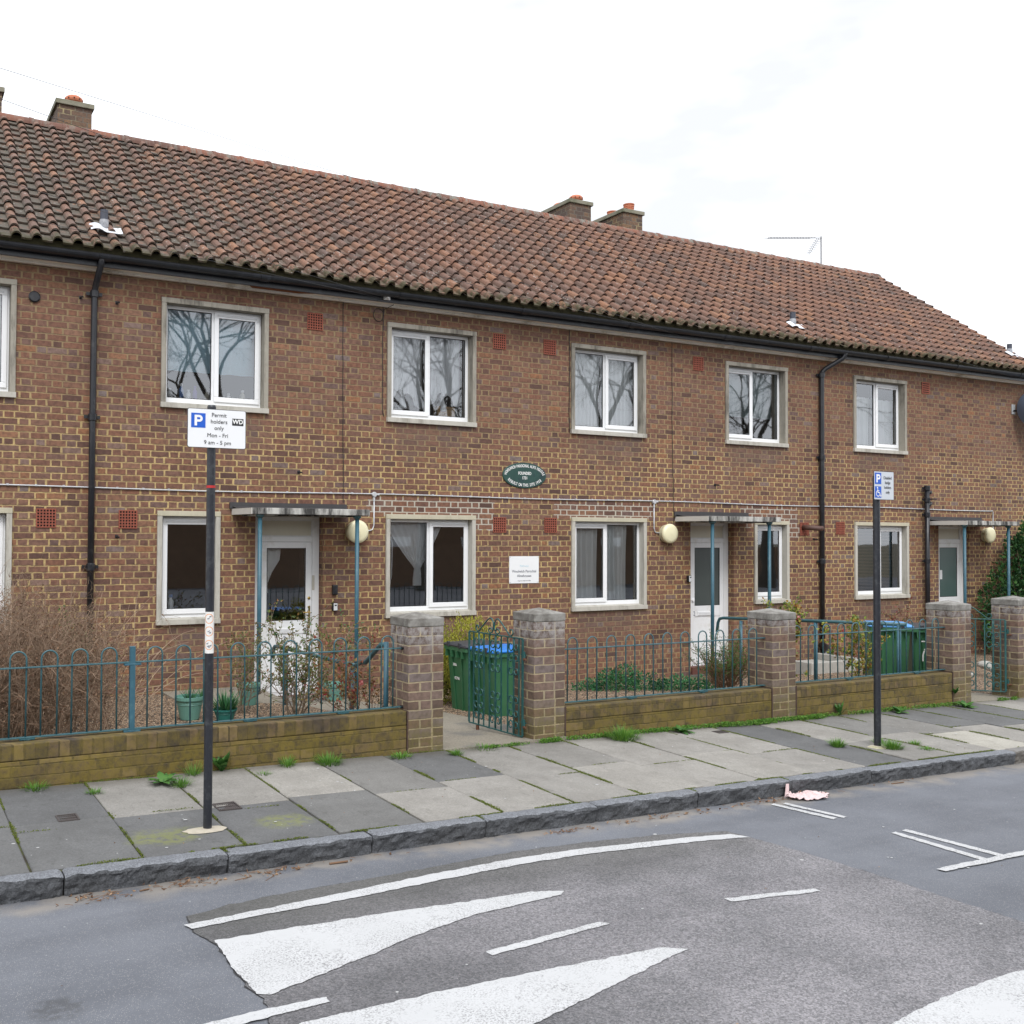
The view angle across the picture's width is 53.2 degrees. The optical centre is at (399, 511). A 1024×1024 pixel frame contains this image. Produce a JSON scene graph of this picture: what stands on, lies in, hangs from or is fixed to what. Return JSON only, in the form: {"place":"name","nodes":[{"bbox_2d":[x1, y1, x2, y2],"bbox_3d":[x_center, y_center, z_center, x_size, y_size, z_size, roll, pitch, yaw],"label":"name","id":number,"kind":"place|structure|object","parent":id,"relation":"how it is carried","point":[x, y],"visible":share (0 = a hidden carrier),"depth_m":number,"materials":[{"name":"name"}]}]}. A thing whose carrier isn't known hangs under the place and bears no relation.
{"place":"outdoors","nodes":[
{"label":"outdoors","id":0,"kind":"place"},
{"bbox_2d":[4,782,423,872],"bbox_3d":[4.150,2.076,9.307,32.000,0.486,1.830,1,-1,-27],"label":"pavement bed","id":1,"kind":"object","parent":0,"point":[26,862],"visible":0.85,"depth_m":5.91,"materials":[{"name":"concrete"}]},
{"bbox_2d":[163,687,304,708],"bbox_3d":[-1.917,2.283,11.469,1.125,0.325,1.700,1,-1,-27],"label":"concrete apron","id":2,"kind":"object","parent":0,"point":[262,698],"visible":0.09,"depth_m":11.78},
{"bbox_2d":[289,695,566,750],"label":"path","id":3,"kind":"structure","parent":0,"point":[460,732],"depth_m":9.24,"materials":[{"name":"concrete"}]},
{"bbox_2d":[0,653,991,736],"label":"gravel","id":4,"kind":"structure","parent":0,"point":[154,714],"depth_m":11.02,"materials":[{"name":"gravel"}]},
{"bbox_2d":[0,555,226,737],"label":"brown bush","id":5,"kind":"object","parent":4,"relation":"on","point":[25,637],"visible":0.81,"depth_m":8.00,"materials":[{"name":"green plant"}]},
{"bbox_2d":[177,694,202,720],"bbox_3d":[-2.064,1.926,9.957,0.293,0.230,0.293,1,-1,-27],"label":"plant pot","id":6,"kind":"object","parent":4,"relation":"on","point":[183,705],"visible":0.79,"depth_m":9.86,"materials":[{"name":"green plastic"}]},
{"bbox_2d":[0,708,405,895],"bbox_3d":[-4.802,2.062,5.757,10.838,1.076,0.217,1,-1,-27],"label":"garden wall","id":7,"kind":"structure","parent":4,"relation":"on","point":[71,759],"depth_m":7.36,"materials":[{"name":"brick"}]},
{"bbox_2d":[0,635,403,740],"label":"railing","id":8,"kind":"object","parent":7,"relation":"on","point":[132,662],"visible":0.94,"depth_m":7.40,"materials":[{"name":"metal"}]},
{"bbox_2d":[213,707,236,720],"bbox_3d":[-1.686,1.967,9.791,0.237,0.130,0.237,1,-1,-27],"label":"plant pot","id":9,"kind":"object","parent":4,"relation":"on","point":[223,714],"visible":0.67,"depth_m":9.71,"materials":[{"name":"teal plastic"}]},
{"bbox_2d":[213,689,242,709],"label":"potted plant","id":10,"kind":"object","parent":9,"relation":"in","point":[224,703],"visible":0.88,"depth_m":9.75,"materials":[{"name":"green plant"}]},
{"bbox_2d":[216,620,280,714],"bbox_3d":[-1.556,1.595,10.493,0.678,0.997,0.714,1,-1,-27],"label":"rose bush","id":11,"kind":"object","parent":4,"relation":"on","point":[248,666],"visible":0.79,"depth_m":10.43,"materials":[{"name":"brown plant"}]},
{"bbox_2d":[237,681,259,705],"bbox_3d":[-1.652,1.993,11.071,0.258,0.240,0.258,1,-1,-27],"label":"plant pot","id":12,"kind":"object","parent":4,"relation":"on","point":[252,701],"visible":0.42,"depth_m":10.99,"materials":[{"name":"green plastic"}]},
{"bbox_2d":[240,599,381,714],"bbox_3d":[-0.830,1.443,9.810,1.421,1.231,1.124,1,-1,-10],"label":"rose bush","id":13,"kind":"object","parent":4,"relation":"on","point":[301,676],"visible":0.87,"depth_m":9.66,"materials":[{"name":"green plant"}]},
{"bbox_2d":[272,642,388,709],"bbox_3d":[-0.733,1.668,10.051,0.150,1.065,3.186,1,-1,-24],"label":"handrail","id":14,"kind":"object","parent":4,"relation":"on","point":[373,653],"visible":0.48,"depth_m":8.61,"materials":[{"name":"metal"}]},
{"bbox_2d":[303,624,389,710],"bbox_3d":[-0.468,1.530,9.164,0.965,0.987,1.050,1,-1,-15],"label":"rose bush","id":15,"kind":"object","parent":4,"relation":"on","point":[351,695],"visible":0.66,"depth_m":9.07,"materials":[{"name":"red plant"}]},
{"bbox_2d":[390,612,443,753],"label":"brick pier","id":16,"kind":"structure","parent":4,"relation":"on","point":[418,675],"depth_m":8.26,"materials":[{"name":"brick"}]},
{"bbox_2d":[382,611,502,704],"bbox_3d":[0.551,1.806,11.801,1.643,1.305,0.841,2,-2,-42],"label":"golden conifer","id":17,"kind":"object","parent":4,"relation":"on","point":[453,635],"visible":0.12,"depth_m":11.87,"materials":[{"name":"yellow plant"}]},
{"bbox_2d":[443,640,505,710],"bbox_3d":[0.836,1.843,11.102,0.582,0.851,0.515,1,-1,-27],"label":"wheelie bin","id":18,"kind":"object","parent":4,"relation":"on","point":[456,652],"visible":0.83,"depth_m":10.95,"materials":[{"name":"green plastic"}]},
{"bbox_2d":[470,644,512,715],"bbox_3d":[1.084,1.835,10.668,0.582,0.851,0.515,1,-1,-27],"label":"wheelie bin","id":19,"kind":"object","parent":4,"relation":"on","point":[504,682],"visible":0.24,"depth_m":10.46,"materials":[{"name":"green plastic"}]},
{"bbox_2d":[0,86,1023,698],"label":"terraced building","id":20,"kind":"structure","parent":4,"relation":"on","point":[102,472],"depth_m":14.40,"materials":[{"name":"brick"}]},
{"bbox_2d":[0,508,12,627],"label":"window","id":21,"kind":"structure","parent":20,"relation":"in","point":[5,519],"depth_m":11.21,"materials":[{"name":"plastic"}]},
{"bbox_2d":[0,278,16,397],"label":"window","id":22,"kind":"structure","parent":20,"relation":"in","point":[8,287],"depth_m":11.30,"materials":[{"name":"plastic"}]},
{"bbox_2d":[155,511,220,625],"bbox_3d":[-2.554,0.668,12.192,0.781,1.355,0.184,1,-1,-27],"label":"window","id":23,"kind":"structure","parent":20,"relation":"in","point":[164,518],"depth_m":12.11,"materials":[{"name":"plastic"}]},
{"bbox_2d":[168,310,253,376],"bbox_3d":[-2.369,-2.103,12.608,1.227,0.756,0.052,1,-1,-27],"label":"roller blind","id":24,"kind":"object","parent":20,"relation":"hanging from","point":[188,341],"visible":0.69,"depth_m":12.59,"materials":[{"name":"white fabric"}]},
{"bbox_2d":[160,297,268,413],"bbox_3d":[-2.269,-1.892,12.403,1.355,1.314,0.209,1,-1,-27],"label":"window","id":25,"kind":"structure","parent":20,"relation":"in","point":[259,316],"depth_m":12.45,"materials":[{"name":"plastic"}]},
{"bbox_2d":[267,549,280,592],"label":"curtain","id":26,"kind":"object","parent":20,"relation":"hanging from","point":[273,557],"visible":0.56,"depth_m":12.87,"materials":[{"name":"white fabric"}]},
{"bbox_2d":[254,517,318,696],"bbox_3d":[-1.419,1.235,12.795,0.909,2.395,0.220,1,-1,-27],"label":"door","id":27,"kind":"structure","parent":20,"relation":"in","point":[277,532],"depth_m":12.88,"materials":[{"name":"white plastic"}]},
{"bbox_2d":[2,165,669,331],"bbox_3d":[-2.817,-2.843,8.459,20.008,0.175,0.004,2,-2,-45],"label":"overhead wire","id":28,"kind":"object","parent":20,"relation":"attached to","point":[298,241],"visible":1,"depth_m":10.13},
{"bbox_2d":[1,99,675,334],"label":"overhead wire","id":29,"kind":"object","parent":20,"relation":"attached to","point":[302,206],"visible":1,"depth_m":9.78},
{"bbox_2d":[345,520,368,542],"bbox_3d":[-0.549,0.255,13.110,0.300,0.300,0.133,1,-1,-27],"label":"bulkhead lamp","id":30,"kind":"object","parent":20,"relation":"attached to","point":[350,531],"visible":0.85,"depth_m":13.06,"materials":[{"name":"beige glass"}]},
{"bbox_2d":[393,337,421,408],"bbox_3d":[0.044,-1.927,13.823,0.599,1.043,0.028,1,-1,-27],"label":"curtain","id":31,"kind":"object","parent":20,"relation":"hanging from","point":[408,365],"visible":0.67,"depth_m":13.87,"materials":[{"name":"white fabric"}]},
{"bbox_2d":[390,523,440,585],"bbox_3d":[0.189,0.553,13.772,0.914,0.900,0.039,1,-1,-27],"label":"curtain","id":32,"kind":"object","parent":20,"relation":"hanging from","point":[409,538],"visible":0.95,"depth_m":13.77,"materials":[{"name":"white fabric"}]},
{"bbox_2d":[385,514,475,617],"bbox_3d":[0.407,0.725,13.727,1.396,1.372,0.184,1,-1,-27],"label":"window","id":33,"kind":"structure","parent":20,"relation":"in","point":[467,606],"depth_m":13.77,"materials":[{"name":"plastic"}]},
{"bbox_2d":[386,322,476,426],"bbox_3d":[0.417,-1.847,13.796,1.390,1.328,0.209,1,-1,-27],"label":"window","id":34,"kind":"structure","parent":20,"relation":"in","point":[401,330],"depth_m":13.80,"materials":[{"name":"plastic"}]},
{"bbox_2d":[430,337,459,406],"bbox_3d":[0.603,-1.904,14.113,0.559,1.070,0.028,1,-1,-27],"label":"curtain","id":35,"kind":"object","parent":20,"relation":"hanging from","point":[444,366],"visible":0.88,"depth_m":14.13,"materials":[{"name":"white fabric"}]},
{"bbox_2d":[502,463,545,487],"bbox_3d":[1.781,-0.520,14.399,0.744,0.364,0.017,1,-1,-27],"label":"plaque","id":36,"kind":"object","parent":20,"relation":"attached to","point":[524,475],"visible":1,"depth_m":14.39,"materials":[{"name":"metal"}]},
{"bbox_2d":[509,556,538,583],"bbox_3d":[1.772,0.821,14.372,0.504,0.384,0.011,1,-1,-27],"label":"name board","id":37,"kind":"object","parent":20,"relation":"attached to","point":[523,569],"visible":1,"depth_m":14.37,"materials":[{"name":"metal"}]},
{"bbox_2d":[576,529,596,597],"bbox_3d":[2.723,0.765,15.093,0.574,1.237,0.048,1,-1,-27],"label":"curtain","id":38,"kind":"object","parent":20,"relation":"hanging from","point":[586,545],"visible":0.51,"depth_m":15.12,"materials":[{"name":"white fabric"}]},
{"bbox_2d":[575,353,599,426],"bbox_3d":[2.748,-1.806,15.185,0.644,1.191,0.046,1,-1,-27],"label":"curtain","id":39,"kind":"object","parent":20,"relation":"hanging from","point":[586,389],"visible":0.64,"depth_m":15.22,"materials":[{"name":"white fabric"}]},
{"bbox_2d":[570,343,646,437],"bbox_3d":[3.104,-1.799,15.189,1.412,1.329,0.209,1,-1,-27],"label":"window","id":40,"kind":"structure","parent":20,"relation":"in","point":[638,430],"depth_m":15.24,"materials":[{"name":"plastic"}]},
{"bbox_2d":[571,517,647,611],"bbox_3d":[3.106,0.773,15.126,1.417,1.375,0.184,1,-1,-27],"label":"window","id":41,"kind":"structure","parent":20,"relation":"in","point":[639,601],"depth_m":15.14,"materials":[{"name":"plastic"}]},
{"bbox_2d":[600,356,632,426],"bbox_3d":[3.325,-1.796,15.484,0.624,1.191,0.048,1,-1,-27],"label":"curtain","id":42,"kind":"object","parent":20,"relation":"hanging from","point":[619,392],"visible":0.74,"depth_m":15.51,"materials":[{"name":"white fabric"}]},
{"bbox_2d":[607,525,625,599],"bbox_3d":[3.262,0.774,15.373,0.464,1.237,0.048,1,-1,-27],"label":"curtain","id":43,"kind":"object","parent":20,"relation":"hanging from","point":[616,544],"visible":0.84,"depth_m":15.39,"materials":[{"name":"white fabric"}]},
{"bbox_2d":[659,524,677,542],"bbox_3d":[4.138,0.332,15.540,0.300,0.300,0.133,1,-1,-27],"label":"bulkhead lamp","id":44,"kind":"object","parent":20,"relation":"attached to","point":[668,533],"visible":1,"depth_m":15.48,"materials":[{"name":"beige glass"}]},
{"bbox_2d":[691,523,735,674],"bbox_3d":[4.928,1.346,16.085,0.916,2.395,0.220,1,-1,-27],"label":"door","id":45,"kind":"structure","parent":20,"relation":"in","point":[700,532],"depth_m":16.14,"materials":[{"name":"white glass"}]},
{"bbox_2d":[729,373,770,419],"bbox_3d":[5.706,-1.956,16.795,1.269,0.772,0.001,1,-1,-27],"label":"blind","id":46,"kind":"object","parent":20,"relation":"attached to","point":[738,395],"visible":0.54,"depth_m":16.85,"materials":[{"name":"fabric"}]},
{"bbox_2d":[725,361,788,447],"bbox_3d":[5.808,-1.744,16.591,1.401,1.330,0.209,1,-1,-27],"label":"window","id":47,"kind":"structure","parent":20,"relation":"in","point":[780,374],"depth_m":16.65,"materials":[{"name":"plastic"}]},
{"bbox_2d":[754,521,790,603],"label":"window","id":48,"kind":"structure","parent":20,"relation":"in","point":[782,594],"depth_m":16.77,"materials":[{"name":"plastic"}]},
{"bbox_2d":[856,397,868,444],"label":"curtain","id":49,"kind":"object","parent":20,"relation":"hanging from","point":[862,417],"visible":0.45,"depth_m":18.03,"materials":[{"name":"white fabric"}]},
{"bbox_2d":[858,530,893,590],"bbox_3d":[8.406,0.892,18.099,1.302,1.132,0.016,1,-1,-27],"label":"venetian blind","id":50,"kind":"object","parent":20,"relation":"hanging from","point":[872,559],"visible":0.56,"depth_m":18.12,"materials":[{"name":"plastic"}]},
{"bbox_2d":[853,375,907,454],"bbox_3d":[8.484,-1.704,17.978,1.409,1.331,0.209,1,-1,-27],"label":"window","id":51,"kind":"structure","parent":20,"relation":"in","point":[899,447],"depth_m":18.05,"materials":[{"name":"plastic"}]},
{"bbox_2d":[869,399,892,444],"bbox_3d":[8.695,-1.561,18.265,0.643,0.913,0.036,1,-1,-27],"label":"curtain","id":52,"kind":"object","parent":20,"relation":"hanging from","point":[885,408],"visible":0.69,"depth_m":18.32,"materials":[{"name":"white fabric"}]},
{"bbox_2d":[854,522,909,599],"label":"window","id":53,"kind":"structure","parent":20,"relation":"in","point":[902,529],"depth_m":18.10,"materials":[{"name":"plastic"}]},
{"bbox_2d":[938,526,971,652],"bbox_3d":[10.280,1.440,18.860,0.893,2.395,0.220,1,-1,-27],"label":"door","id":54,"kind":"structure","parent":20,"relation":"in","point":[950,537],"depth_m":18.96,"materials":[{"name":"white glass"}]},
{"bbox_2d":[981,527,995,542],"bbox_3d":[11.177,0.440,19.190,0.300,0.300,0.133,1,-1,-27],"label":"bulkhead lamp","id":55,"kind":"object","parent":20,"relation":"attached to","point":[988,534],"visible":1,"depth_m":19.13,"materials":[{"name":"beige glass"}]},
{"bbox_2d":[1011,394,1023,422],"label":"satellite dish","id":56,"kind":"object","parent":20,"relation":"attached to","point":[1020,408],"visible":1,"depth_m":19.63,"materials":[{"name":"black"}]},
{"bbox_2d":[513,608,565,739],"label":"brick pier","id":57,"kind":"structure","parent":4,"relation":"on","point":[540,632],"depth_m":8.83,"materials":[{"name":"brick"}]},
{"bbox_2d":[468,617,526,737],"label":"gate","id":58,"kind":"structure","parent":57,"relation":"attached to","point":[523,658],"depth_m":9.14,"materials":[{"name":"metal"}]},
{"bbox_2d":[566,662,718,691],"bbox_3d":[3.315,2.402,13.668,2.328,0.772,1.086,0,-1,1],"label":"ground cover","id":59,"kind":"object","parent":4,"relation":"on","point":[630,681],"visible":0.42,"depth_m":13.58,"materials":[{"name":"green plant"}]},
{"bbox_2d":[565,686,770,738],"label":"garden wall","id":60,"kind":"structure","parent":4,"relation":"on","point":[688,708],"depth_m":9.45,"materials":[{"name":"brick"}]},
{"bbox_2d":[565,628,764,702],"bbox_3d":[2.570,1.458,9.595,2.590,0.639,0.046,1,-1,-27],"label":"railing","id":61,"kind":"object","parent":60,"relation":"on","point":[662,693],"visible":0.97,"depth_m":9.50,"materials":[{"name":"metal"}]},
{"bbox_2d":[673,624,747,687],"bbox_3d":[4.096,1.856,12.751,1.076,0.940,1.045,1,-1,-27],"label":"flowering shrub","id":62,"kind":"object","parent":4,"relation":"on","point":[727,665],"visible":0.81,"depth_m":12.66,"materials":[{"name":"green plant"}]},
{"bbox_2d":[747,608,796,718],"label":"brick pier","id":63,"kind":"structure","parent":4,"relation":"on","point":[776,659],"depth_m":10.16,"materials":[{"name":"brick"}]},
{"bbox_2d":[745,594,810,676],"bbox_3d":[4.595,1.660,12.570,1.025,1.281,0.852,1,-1,-27],"label":"rose bush","id":64,"kind":"object","parent":4,"relation":"on","point":[798,619],"visible":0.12,"depth_m":12.46,"materials":[{"name":"green plant"}]},
{"bbox_2d":[715,616,905,685],"bbox_3d":[5.101,1.887,12.841,0.050,1.191,2.922,1,-1,-28],"label":"handrail","id":65,"kind":"object","parent":4,"relation":"on","point":[815,621],"visible":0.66,"depth_m":12.63,"materials":[{"name":"metal"}]},
{"bbox_2d":[796,642,864,674],"bbox_3d":[6.703,2.387,16.222,1.607,0.458,1.143,1,-1,-27],"label":"concrete step","id":66,"kind":"object","parent":4,"relation":"on","point":[804,665],"visible":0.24,"depth_m":15.60,"materials":[{"name":"concrete"}]},
{"bbox_2d":[809,614,889,677],"bbox_3d":[5.250,1.706,11.751,0.889,1.039,0.710,-1,-2,37],"label":"rose bush","id":67,"kind":"object","parent":4,"relation":"on","point":[861,650],"visible":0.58,"depth_m":11.83,"materials":[{"name":"green plant"}]},
{"bbox_2d":[796,671,951,715],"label":"garden wall","id":68,"kind":"structure","parent":4,"relation":"on","point":[898,690],"depth_m":10.74,"materials":[{"name":"brick"}]},
{"bbox_2d":[795,618,944,682],"bbox_3d":[5.098,1.501,10.905,2.535,0.642,0.046,1,-1,-27],"label":"railing","id":69,"kind":"object","parent":68,"relation":"on","point":[866,631],"visible":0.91,"depth_m":10.83,"materials":[{"name":"metal"}]},
{"bbox_2d":[862,621,913,676],"bbox_3d":[6.022,1.804,12.516,0.515,0.902,0.582,0,-1,13],"label":"wheelie bin","id":70,"kind":"object","parent":4,"relation":"on","point":[890,653],"visible":0.23,"depth_m":12.29,"materials":[{"name":"green plastic"}]},
{"bbox_2d":[905,622,924,671],"bbox_3d":[6.596,1.828,12.667,0.515,0.868,0.582,0,-1,13],"label":"wheelie bin","id":71,"kind":"object","parent":4,"relation":"on","point":[916,648],"visible":0.13,"depth_m":12.48,"materials":[{"name":"green plastic"}]},
{"bbox_2d":[926,600,970,702],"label":"brick pier","id":72,"kind":"structure","parent":4,"relation":"on","point":[953,618],"depth_m":11.46,"materials":[{"name":"brick"}]},
{"bbox_2d":[975,516,1023,651],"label":"hedge","id":73,"kind":"object","parent":4,"relation":"on","point":[1017,543],"visible":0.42,"depth_m":19.00,"materials":[{"name":"green plant"}]},
{"bbox_2d":[991,596,1023,697],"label":"brick pier","id":74,"kind":"structure","parent":4,"relation":"on","point":[1009,610],"depth_m":12.01,"materials":[{"name":"brick"}]},
{"bbox_2d":[971,606,1011,691],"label":"gate","id":75,"kind":"structure","parent":74,"relation":"attached to","point":[1006,681],"depth_m":12.07,"materials":[{"name":"metal"}]},
{"bbox_2d":[1,68,1015,377],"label":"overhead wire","id":76,"kind":"object","parent":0,"point":[447,206],"visible":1,"depth_m":10.12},
{"bbox_2d":[0,763,1023,1023],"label":"road","id":77,"kind":"structure","parent":0,"point":[174,969],"depth_m":5.50,"materials":[{"name":"asphalt"}]},
{"bbox_2d":[0,746,1023,904],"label":"kerb","id":78,"kind":"structure","parent":77,"relation":"on","point":[37,886],"depth_m":6.18,"materials":[{"name":"stone"}]},
{"bbox_2d":[56,729,1001,1023],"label":"leaf litter","id":79,"kind":"object","parent":77,"relation":"on","point":[390,853],"visible":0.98,"depth_m":5.57,"materials":[{"name":"plant"}]},
{"bbox_2d":[186,831,1022,1023],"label":"road seam","id":80,"kind":"object","parent":77,"relation":"on","point":[234,972],"visible":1,"depth_m":4.62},
{"bbox_2d":[187,831,1023,1023],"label":"road patch","id":81,"kind":"object","parent":77,"relation":"on","point":[880,949],"visible":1,"depth_m":4.78,"materials":[{"name":"asphalt"}]},
{"bbox_2d":[205,997,328,1023],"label":"road marking","id":82,"kind":"object","parent":81,"relation":"on","point":[254,1015],"visible":1,"depth_m":3.92,"materials":[{"name":"paint"}]},
{"bbox_2d":[215,891,563,993],"bbox_3d":[0.120,1.974,4.758,1.888,0.027,0.630,1,-1,-27],"label":"road marking","id":83,"kind":"object","parent":81,"relation":"on","point":[271,962],"visible":1,"depth_m":4.62,"materials":[{"name":"paint"}]},
{"bbox_2d":[185,834,746,928],"bbox_3d":[0.559,2.009,5.685,3.633,0.053,0.270,1,-1,-27],"label":"road marking","id":84,"kind":"object","parent":81,"relation":"on","point":[384,887],"visible":1,"depth_m":5.58,"materials":[{"name":"paint"}]},
{"bbox_2d":[299,947,686,1023],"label":"road marking","id":85,"kind":"object","parent":81,"relation":"on","point":[531,997],"visible":1,"depth_m":4.08,"materials":[{"name":"paint"}]},
{"bbox_2d":[486,922,608,954],"bbox_3d":[0.705,1.984,4.723,0.735,0.011,0.058,1,-2,-34],"label":"road marking","id":86,"kind":"object","parent":81,"relation":"on","point":[525,943],"visible":1,"depth_m":4.70,"materials":[{"name":"paint"}]},
{"bbox_2d":[725,888,819,900],"bbox_3d":[1.981,2.026,5.356,0.581,0.008,0.060,1,-1,-18],"label":"road marking","id":87,"kind":"object","parent":81,"relation":"on","point":[756,896],"visible":1,"depth_m":5.36,"materials":[{"name":"paint"}]},
{"bbox_2d":[892,970,1023,1023],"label":"road marking","id":88,"kind":"object","parent":81,"relation":"on","point":[998,1000],"visible":1,"depth_m":4.08,"materials":[{"name":"paint"}]},
{"bbox_2d":[785,784,828,799],"bbox_3d":[3.029,2.063,7.472,0.463,0.100,0.202,1,-1,-27],"label":"rag","id":89,"kind":"object","parent":77,"relation":"on","point":[809,795],"visible":1,"depth_m":7.48,"materials":[{"name":"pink fabric"}]},
{"bbox_2d":[893,832,985,858],"bbox_3d":[3.365,2.084,6.330,0.073,0.001,0.622,1,-1,-27],"label":"road marking","id":90,"kind":"object","parent":77,"relation":"on","point":[942,846],"visible":1,"depth_m":6.30,"materials":[{"name":"paint"}]},
{"bbox_2d":[902,829,1002,855],"bbox_3d":[3.489,2.089,6.404,0.071,0.002,0.625,1,-2,-33],"label":"road marking","id":91,"kind":"object","parent":77,"relation":"on","point":[960,844],"visible":1,"depth_m":6.37,"materials":[{"name":"paint"}]},
{"bbox_2d":[938,850,1023,870],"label":"road marking","id":92,"kind":"object","parent":77,"relation":"on","point":[980,861],"visible":1,"depth_m":6.00,"materials":[{"name":"paint"}]},
{"bbox_2d":[0,698,1023,875],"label":"pavement","id":93,"kind":"structure","parent":0,"point":[93,834],"depth_m":7.19,"materials":[{"name":"concrete"}]},
{"bbox_2d":[147,771,180,783],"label":"weed","id":94,"kind":"object","parent":93,"relation":"on","point":[165,778],"visible":1,"depth_m":7.04,"materials":[{"name":"green plant"}]},
{"bbox_2d":[182,825,226,833],"bbox_3d":[-1.145,1.870,5.966,0.268,0.012,0.129,1,-1,-27],"label":"mortar collar","id":95,"kind":"object","parent":93,"relation":"on","point":[199,830],"visible":0.95,"depth_m":5.94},
{"bbox_2d":[203,405,215,828],"bbox_3d":[-1.128,0.694,6.011,0.054,2.666,0.054,1,-1,-27],"label":"sign post","id":96,"kind":"object","parent":93,"relation":"on","point":[209,641],"visible":0.95,"depth_m":5.99,"materials":[{"name":"metal"}]},
{"bbox_2d":[187,408,245,448],"bbox_3d":[-1.087,-0.495,6.023,0.356,0.232,0.018,1,-1,-26],"label":"parking sign","id":97,"kind":"object","parent":96,"relation":"attached to","point":[216,428],"visible":1,"depth_m":6.01,"materials":[{"name":"white"}]},
{"bbox_2d":[311,750,344,766],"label":"weed","id":98,"kind":"object","parent":93,"relation":"on","point":[327,761],"visible":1,"depth_m":7.72,"materials":[{"name":"green plant"}]},
{"bbox_2d":[0,697,1023,866],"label":"moss","id":99,"kind":"object","parent":93,"relation":"on","point":[242,839],"visible":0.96,"depth_m":7.42,"materials":[{"name":"plant"}]},
{"bbox_2d":[601,723,645,741],"bbox_3d":[1.977,1.940,8.950,0.463,0.134,0.479,1,-1,-27],"label":"weed","id":100,"kind":"object","parent":93,"relation":"on","point":[621,734],"visible":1,"depth_m":8.90,"materials":[{"name":"green plant"}]},
{"bbox_2d":[485,696,1017,748],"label":"creeping weeds","id":101,"kind":"object","parent":93,"relation":"on","point":[768,721],"visible":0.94,"depth_m":9.71,"materials":[{"name":"green plant"}]},
{"bbox_2d":[873,477,880,745],"bbox_3d":[4.208,0.943,8.914,0.060,2.535,0.060,1,-1,-27],"label":"sign post","id":102,"kind":"object","parent":93,"relation":"on","point":[876,623],"visible":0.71,"depth_m":8.89,"materials":[{"name":"metal"}]},
{"bbox_2d":[873,471,893,499],"bbox_3d":[4.274,-0.232,8.925,0.276,0.252,0.008,1,-1,-29],"label":"parking sign","id":103,"kind":"object","parent":102,"relation":"attached to","point":[883,485],"visible":1,"depth_m":8.92,"materials":[{"name":"white"}]},
{"bbox_2d":[0,0,1023,357],"label":"sky","id":104,"kind":"structure","parent":0,"point":[888,132],"materials":[{"name":"white"}]},
{"bbox_2d":[971,692,1009,701],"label":"path","id":105,"kind":"structure","parent":0,"point":[977,697],"depth_m":11.95,"materials":[{"name":"concrete"}]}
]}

